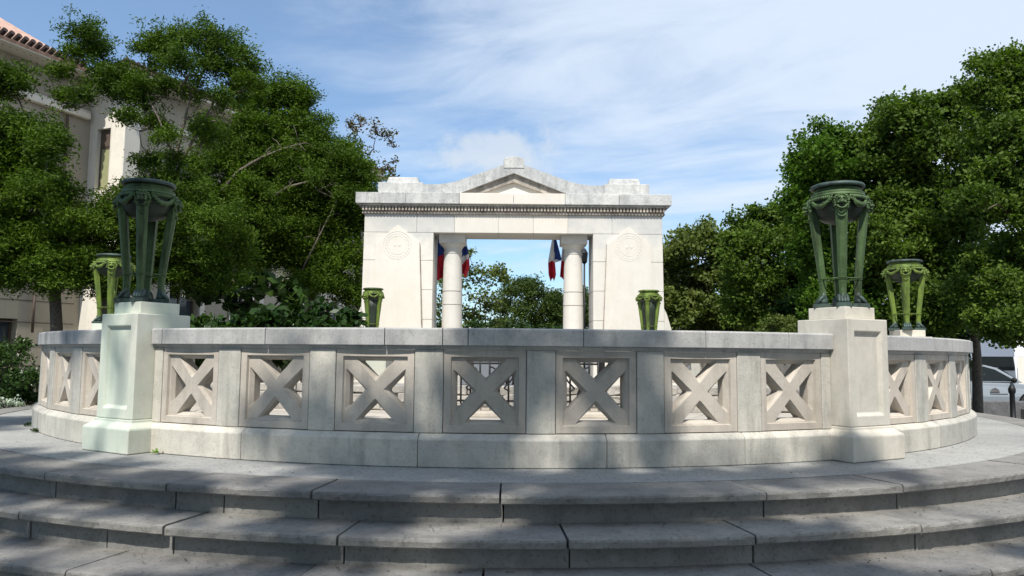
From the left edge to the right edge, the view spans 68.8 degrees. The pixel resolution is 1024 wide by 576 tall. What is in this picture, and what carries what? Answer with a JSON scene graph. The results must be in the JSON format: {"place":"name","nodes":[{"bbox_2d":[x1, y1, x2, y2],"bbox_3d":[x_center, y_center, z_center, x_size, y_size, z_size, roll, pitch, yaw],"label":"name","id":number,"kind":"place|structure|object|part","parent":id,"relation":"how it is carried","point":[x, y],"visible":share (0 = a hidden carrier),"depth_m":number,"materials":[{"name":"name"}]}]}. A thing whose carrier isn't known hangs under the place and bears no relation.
{"place":"outdoors","nodes":[
{"label":"outdoors","id":0,"kind":"place"},
{"bbox_2d":[8,364,786,407],"bbox_3d":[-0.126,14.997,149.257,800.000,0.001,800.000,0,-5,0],"label":"ground","id":1,"kind":"structure","parent":0,"point":[485,370],"depth_m":88.02,"materials":[{"name":"grey stone"}]},
{"bbox_2d":[0,18,387,406],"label":"civic building","id":2,"kind":"structure","parent":1,"relation":"on","point":[105,142],"depth_m":24.00,"materials":[{"name":"beige stone"}]},
{"bbox_2d":[0,318,11,369],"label":"window","id":3,"kind":"structure","parent":2,"relation":"in","point":[5,327],"depth_m":22.14,"materials":[{"name":"black glass"}]},
{"bbox_2d":[98,129,110,190],"bbox_3d":[-13.261,-4.170,24.449,0.600,2.050,0.080,-2,-5,22],"label":"window","id":4,"kind":"structure","parent":2,"relation":"in","point":[105,134],"depth_m":24.47,"materials":[{"name":"glass"}]},
{"bbox_2d":[169,287,192,320],"bbox_3d":[-11.736,1.491,26.143,0.060,3.000,1.350,-2,-5,22],"label":"window","id":5,"kind":"structure","parent":2,"relation":"in","point":[186,308],"depth_m":26.48,"materials":[{"name":"black glass"}]},
{"bbox_2d":[295,294,368,327],"bbox_3d":[-3.506,1.505,14.004,1.564,2.789,1.626,3,-6,-30],"label":"glossy shrub","id":6,"kind":"object","parent":1,"relation":"on","point":[345,317],"visible":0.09,"depth_m":14.18,"materials":[{"name":"green plant"}]},
{"bbox_2d":[436,247,513,365],"bbox_3d":[-1.451,1.194,25.895,3.071,5.562,2.149,0,-5,0],"label":"sparse tree","id":7,"kind":"object","parent":1,"relation":"on","point":[496,272],"visible":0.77,"depth_m":25.89,"materials":[{"name":"green plant"}]},
{"bbox_2d":[436,314,583,384],"bbox_3d":[-0.092,2.217,21.980,5.778,2.848,2.580,0,-5,0],"label":"dark hedge","id":8,"kind":"object","parent":1,"relation":"on","point":[473,323],"visible":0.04,"depth_m":21.72,"materials":[{"name":"green plant"}]},
{"bbox_2d":[0,409,1023,494],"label":"terrace","id":9,"kind":"structure","parent":1,"relation":"on","point":[993,439],"depth_m":5.42,"materials":[{"name":"stone"}]},
{"bbox_2d":[32,329,101,442],"bbox_3d":[-4.893,1.031,8.573,0.991,1.004,5.440,4,-6,-31],"label":"balustrade","id":10,"kind":"object","parent":9,"relation":"on","point":[64,407],"visible":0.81,"depth_m":6.94,"materials":[{"name":"stone"}]},
{"bbox_2d":[92,323,101,329],"bbox_3d":[-6.054,1.148,11.197,0.636,1.218,0.636,1,-5,-2],"label":"pedestal","id":11,"kind":"object","parent":9,"relation":"on","point":[96,326],"visible":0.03,"depth_m":11.06,"materials":[{"name":"white stone"}]},
{"bbox_2d":[89,253,135,322],"bbox_3d":[-6.045,0.020,11.296,0.542,1.046,0.548,0,-5,11],"label":"bronze brazier","id":12,"kind":"object","parent":11,"relation":"on","point":[109,265],"visible":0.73,"depth_m":11.14,"materials":[{"name":"green bronze patina"},{"name":"dark bronze"}]},
{"bbox_2d":[82,301,189,454],"bbox_3d":[-3.117,0.738,6.328,0.636,1.218,0.636,-3,-6,30],"label":"pedestal","id":13,"kind":"object","parent":9,"relation":"on","point":[121,422],"visible":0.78,"depth_m":6.11,"materials":[{"name":"white stone"}]},
{"bbox_2d":[112,178,183,303],"bbox_3d":[-3.148,-0.391,6.427,0.484,1.046,0.489,-1,-5,19],"label":"bronze brazier","id":14,"kind":"object","parent":13,"relation":"on","point":[147,204],"visible":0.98,"depth_m":6.35,"materials":[{"name":"green metal"}]},
{"bbox_2d":[192,359,358,391],"bbox_3d":[-4.938,1.528,14.145,1.096,1.004,5.874,-2,-6,29],"label":"balustrade","id":15,"kind":"object","parent":9,"relation":"on","point":[355,381],"depth_m":15.20,"materials":[{"name":"stone"}]},
{"bbox_2d":[355,361,385,379],"bbox_3d":[-3.119,1.655,16.589,0.636,1.218,0.636,3,-6,-30],"label":"pedestal","id":16,"kind":"object","parent":9,"relation":"on","point":[378,367],"visible":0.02,"depth_m":16.40,"materials":[{"name":"white stone"}]},
{"bbox_2d":[362,287,384,327],"bbox_3d":[-3.111,0.526,16.689,0.513,1.046,0.508,3,-6,-25],"label":"bronze brazier","id":17,"kind":"object","parent":16,"relation":"on","point":[373,297],"visible":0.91,"depth_m":16.55,"materials":[{"name":"green metal"}]},
{"bbox_2d":[190,394,792,419],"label":"court paving","id":18,"kind":"structure","parent":9,"relation":"on","point":[369,414],"depth_m":9.86,"materials":[{"name":"beige stone"}]},
{"bbox_2d":[210,382,513,409],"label":"metal railing","id":19,"kind":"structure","parent":18,"relation":"on","point":[397,389],"depth_m":10.53,"materials":[{"name":"metal"}]},
{"bbox_2d":[457,402,606,417],"bbox_3d":[0.086,1.625,9.970,2.400,0.127,0.950,0,-5,0],"label":"court step","id":20,"kind":"object","parent":18,"relation":"on","point":[485,410],"depth_m":9.52,"materials":[{"name":"beige stone"}]},
{"bbox_2d":[457,350,604,403],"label":"iron gate","id":21,"kind":"structure","parent":20,"relation":"on","point":[600,366],"depth_m":9.82,"materials":[{"name":"black metal"}]},
{"bbox_2d":[567,385,798,412],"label":"rubble parapet","id":22,"kind":"structure","parent":18,"relation":"on","point":[613,392],"depth_m":10.56,"materials":[{"name":"stone"}]},
{"bbox_2d":[150,327,833,468],"bbox_3d":[-0.187,0.832,5.904,5.609,1.004,1.085,0,-5,0],"label":"balustrade","id":23,"kind":"object","parent":9,"relation":"on","point":[540,424],"visible":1,"depth_m":5.54,"materials":[{"name":"stone"}]},
{"bbox_2d":[672,363,799,395],"bbox_3d":[4.866,1.597,13.996,1.073,1.004,5.780,3,-6,-27],"label":"balustrade","id":24,"kind":"object","parent":9,"relation":"on","point":[696,369],"visible":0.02,"depth_m":15.69,"materials":[{"name":"stone"}]},
{"bbox_2d":[798,306,904,462],"bbox_3d":[2.753,0.777,6.209,0.636,1.218,0.636,3,-6,-28],"label":"pedestal","id":25,"kind":"object","parent":9,"relation":"on","point":[862,430],"visible":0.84,"depth_m":5.99,"materials":[{"name":"stone"}]},
{"bbox_2d":[802,180,874,307],"bbox_3d":[2.763,-0.352,6.311,0.489,1.046,0.484,5,-7,-40],"label":"bronze brazier","id":26,"kind":"object","parent":25,"relation":"on","point":[838,206],"visible":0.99,"depth_m":6.22,"materials":[{"name":"green metal"}]},
{"bbox_2d":[888,330,925,366],"bbox_3d":[5.889,1.239,11.093,0.636,1.218,0.636,0,-5,3],"label":"pedestal","id":27,"kind":"object","parent":9,"relation":"on","point":[917,333],"visible":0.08,"depth_m":10.97,"materials":[{"name":"stone"}]},
{"bbox_2d":[881,259,929,330],"bbox_3d":[5.899,0.111,11.195,0.562,1.046,0.557,4,-6,-31],"label":"bronze brazier","id":28,"kind":"object","parent":27,"relation":"on","point":[905,273],"visible":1,"depth_m":11.06,"materials":[{"name":"green patina"},{"name":"dark bronze"}]},
{"bbox_2d":[887,335,976,452],"bbox_3d":[4.653,1.104,8.489,1.043,1.004,5.658,-3,-6,32],"label":"balustrade","id":29,"kind":"object","parent":9,"relation":"on","point":[929,393],"visible":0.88,"depth_m":6.80,"materials":[{"name":"stone"}]},
{"bbox_3d":[3.040,1.702,16.535,0.636,1.218,0.636,-3,-6,31],"label":"pedestal","id":30,"kind":"object","parent":9,"relation":"on","visible":0},
{"bbox_2d":[635,290,662,329],"bbox_3d":[3.049,0.573,16.637,0.523,1.046,0.528,4,-6,-37],"label":"bronze brazier","id":31,"kind":"object","parent":30,"relation":"on","point":[648,303],"visible":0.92,"depth_m":16.51,"materials":[{"name":"green metal"}]},
{"bbox_2d":[486,271,585,328],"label":"pine tree","id":32,"kind":"object","parent":1,"relation":"on","point":[530,288],"visible":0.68,"depth_m":29.47,"materials":[{"name":"green plant"}]},
{"bbox_2d":[539,285,588,328],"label":"pine tree","id":33,"kind":"object","parent":1,"relation":"on","point":[586,308],"visible":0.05,"depth_m":33.75,"materials":[{"name":"green plant"}]},
{"bbox_2d":[582,248,587,367],"bbox_3d":[2.220,1.227,24.018,0.445,5.182,0.230,-1,-5,16],"label":"street lamp","id":34,"kind":"object","parent":1,"relation":"on","point":[584,256],"visible":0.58,"depth_m":24.09,"materials":[{"name":"black metal"}]},
{"bbox_2d":[754,312,802,370],"bbox_3d":[5.730,1.805,15.425,1.618,2.600,0.823,1,-5,-10],"label":"round bush","id":35,"kind":"object","parent":1,"relation":"on","point":[782,323],"visible":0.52,"depth_m":15.42,"materials":[{"name":"green plant"}]},
{"bbox_2d":[930,37,1023,351],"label":"broadleaf tree","id":36,"kind":"object","parent":1,"relation":"on","point":[996,175],"visible":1,"depth_m":14.29,"materials":[{"name":"green plant"}]},
{"bbox_2d":[945,230,1016,349],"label":"broadleaf tree","id":37,"kind":"object","parent":1,"relation":"on","point":[1001,347],"depth_m":23.77,"materials":[{"name":"green plant"}]},
{"bbox_2d":[970,356,1017,378],"bbox_3d":[21.256,3.857,35.047,2.320,2.224,4.530,0,-5,0],"label":"white van","id":38,"kind":"object","parent":1,"relation":"on","point":[1006,364],"visible":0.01,"depth_m":32.83,"materials":[{"name":"paint"}]},
{"bbox_2d":[969,365,1023,400],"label":"parked car","id":39,"kind":"object","parent":1,"relation":"on","point":[997,382],"visible":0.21,"depth_m":22.31,"materials":[{"name":"paint"}]},
{"bbox_3d":[14.404,2.565,22.437,1.300,0.450,0.130,0,-5,6],"label":"side window","id":40,"kind":"part","parent":39,"relation":"part of","materials":[{"name":"grey glass"}]},
{"bbox_2d":[970,337,1023,378],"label":"market tent","id":41,"kind":"object","parent":1,"relation":"on","point":[987,350],"visible":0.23,"depth_m":29.68,"materials":[{"name":"white fabric"}]},
{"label":"platform","id":42,"kind":"structure","parent":1,"relation":"on","visible":0},
{"bbox_2d":[354,156,674,386],"bbox_3d":[0.023,-0.341,18.213,8.235,5.535,1.400,0,-5,0],"label":"monument","id":43,"kind":"object","parent":42,"relation":"on","point":[411,221],"visible":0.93,"depth_m":17.78,"materials":[{"name":"stone"}]},
{"bbox_2d":[437,239,443,280],"bbox_3d":[-1.792,-0.896,19.155,0.300,1.458,0.393,3,-6,-27],"label":"flag","id":44,"kind":"object","parent":43,"relation":"attached to","point":[440,258],"visible":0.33,"depth_m":19.21,"materials":[{"name":"multicoloured fabric"}]},
{"bbox_2d":[462,246,469,277],"bbox_3d":[-1.248,-0.889,19.126,0.225,1.230,0.373,-1,-5,19],"label":"flag","id":45,"kind":"object","parent":43,"relation":"attached to","point":[465,262],"visible":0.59,"depth_m":19.21,"materials":[{"name":"multicoloured fabric"}]},
{"bbox_2d":[548,240,560,280],"bbox_3d":[1.051,-0.873,19.138,0.306,1.425,0.335,-3,-6,36],"label":"flag","id":46,"kind":"object","parent":43,"relation":"attached to","point":[554,255],"visible":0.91,"depth_m":19.20,"materials":[{"name":"multicoloured fabric"}]},
{"bbox_2d":[560,248,564,279],"bbox_3d":[1.329,-0.879,19.330,0.248,1.360,0.363,-2,-6,23],"label":"flag","id":47,"kind":"object","parent":43,"relation":"attached to","point":[562,267],"visible":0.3,"depth_m":19.40,"materials":[{"name":"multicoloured fabric"}]},
{"bbox_2d":[0,405,1023,575],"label":"steps","id":48,"kind":"structure","parent":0,"point":[246,525],"depth_m":4.37,"materials":[{"name":"grey stone"}]},
{"bbox_2d":[0,0,1023,350],"label":"sky","id":49,"kind":"structure","parent":0,"point":[698,102],"materials":[{"name":"blue"}]},
{"bbox_2d":[1017,357,1023,383],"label":"building","id":50,"kind":"structure","parent":0,"point":[1020,362],"depth_m":43.77,"materials":[{"name":"tile"}]},
{"label":"planting bed","id":51,"kind":"structure","parent":0,"visible":0},
{"bbox_2d":[0,394,25,408],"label":"flowering plant","id":52,"kind":"object","parent":51,"relation":"on","point":[10,402],"visible":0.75,"depth_m":10.78,"materials":[{"name":"white plant"}]},
{"bbox_2d":[0,334,39,408],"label":"hedge bush","id":53,"kind":"object","parent":51,"relation":"on","point":[22,383],"visible":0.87,"depth_m":11.26,"materials":[{"name":"green plant"}]},
{"bbox_2d":[0,53,121,331],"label":"feathery tree","id":54,"kind":"object","parent":51,"relation":"on","point":[50,254],"visible":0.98,"depth_m":14.18,"materials":[{"name":"green plant"}]},
{"bbox_2d":[41,3,280,316],"bbox_3d":[-7.432,-1.391,15.273,5.112,8.796,3.037,0,-5,0],"label":"feathery tree","id":55,"kind":"object","parent":51,"relation":"on","point":[210,266],"visible":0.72,"depth_m":15.33,"materials":[{"name":"green plant"}]},
{"bbox_2d":[190,311,231,368],"bbox_3d":[-5.696,1.624,13.834,1.407,2.486,2.177,2,-5,-13],"label":"glossy shrub","id":56,"kind":"object","parent":51,"relation":"on","point":[203,320],"visible":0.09,"depth_m":13.79,"materials":[{"name":"green plant"}]},
{"bbox_2d":[182,264,319,318],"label":"leaf tree","id":57,"kind":"object","parent":51,"relation":"on","point":[296,292],"visible":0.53,"depth_m":17.45,"materials":[{"name":"green plant"}]},
{"bbox_2d":[222,300,293,348],"bbox_3d":[-4.884,1.559,13.891,1.340,2.638,2.016,4,-6,-33],"label":"glossy shrub","id":58,"kind":"object","parent":51,"relation":"on","point":[271,316],"visible":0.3,"depth_m":13.50,"materials":[{"name":"green plant"}]},
{"bbox_2d":[180,65,395,311],"bbox_3d":[-6.184,-1.388,19.918,6.166,9.636,3.989,0,-5,0],"label":"feathery tree","id":59,"kind":"object","parent":51,"relation":"on","point":[296,177],"visible":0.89,"depth_m":19.49,"materials":[{"name":"green plant"}]},
{"bbox_2d":[271,302,327,391],"bbox_3d":[-3.895,1.584,13.969,1.651,2.620,1.581,0,-5,0],"label":"glossy shrub","id":60,"kind":"object","parent":51,"relation":"on","point":[301,319],"visible":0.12,"depth_m":13.85,"materials":[{"name":"green plant"}]},
{"bbox_2d":[345,114,399,309],"bbox_3d":[-4.113,-0.762,21.284,1.682,8.597,1.303,4,-6,-33],"label":"bare tree","id":61,"kind":"object","parent":51,"relation":"on","point":[351,126],"visible":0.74,"depth_m":21.48,"materials":[{"name":"green plant"}]},
{"label":"planting bed","id":62,"kind":"structure","parent":0,"visible":0},
{"bbox_2d":[662,213,754,331],"bbox_3d":[6.012,0.668,24.096,4.031,6.421,3.178,-1,-5,14],"label":"broadleaf tree","id":63,"kind":"object","parent":62,"relation":"on","point":[681,249],"visible":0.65,"depth_m":23.75,"materials":[{"name":"green plant"}]},
{"bbox_2d":[670,283,787,331],"bbox_3d":[7.516,1.769,25.895,5.889,4.565,2.901,0,-5,0],"label":"dark hedge","id":64,"kind":"object","parent":62,"relation":"on","point":[726,329],"visible":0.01,"depth_m":25.68,"materials":[{"name":"green plant"}]},
{"bbox_2d":[706,196,824,329],"bbox_3d":[7.145,0.477,20.589,3.679,6.191,2.802,0,-5,0],"label":"broadleaf tree","id":65,"kind":"object","parent":62,"relation":"on","point":[755,236],"visible":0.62,"depth_m":20.33,"materials":[{"name":"green plant"}]},
{"bbox_2d":[767,114,891,335],"bbox_3d":[7.848,-0.462,17.651,3.509,7.553,3.279,0,-5,0],"label":"broadleaf tree","id":66,"kind":"object","parent":62,"relation":"on","point":[825,154],"visible":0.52,"depth_m":17.47,"materials":[{"name":"green plant"}]},
{"bbox_2d":[764,291,986,374],"bbox_3d":[9.587,1.496,19.379,6.266,3.984,2.682,0,-5,0],"label":"dark hedge","id":67,"kind":"object","parent":62,"relation":"on","point":[786,308],"visible":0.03,"depth_m":19.31,"materials":[{"name":"green plant"}]},
{"bbox_2d":[842,80,1011,412],"bbox_3d":[9.564,-0.744,17.156,4.220,8.053,3.357,0,-5,0],"label":"broadleaf tree","id":68,"kind":"object","parent":62,"relation":"on","point":[908,210],"visible":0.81,"depth_m":16.68,"materials":[{"name":"green plant"}]},
{"bbox_2d":[971,400,1023,418],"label":"wall","id":69,"kind":"structure","parent":62,"relation":"on","point":[1000,408],"depth_m":20.00,"materials":[{"name":"grey concrete"}]},
{"bbox_2d":[1008,385,1015,417],"bbox_3d":[12.944,3.001,19.319,0.220,0.990,0.220,0,-5,0],"label":"bollard","id":70,"kind":"object","parent":62,"relation":"on","point":[1011,390],"visible":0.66,"depth_m":19.28,"materials":[{"name":"black metal"}]}
]}

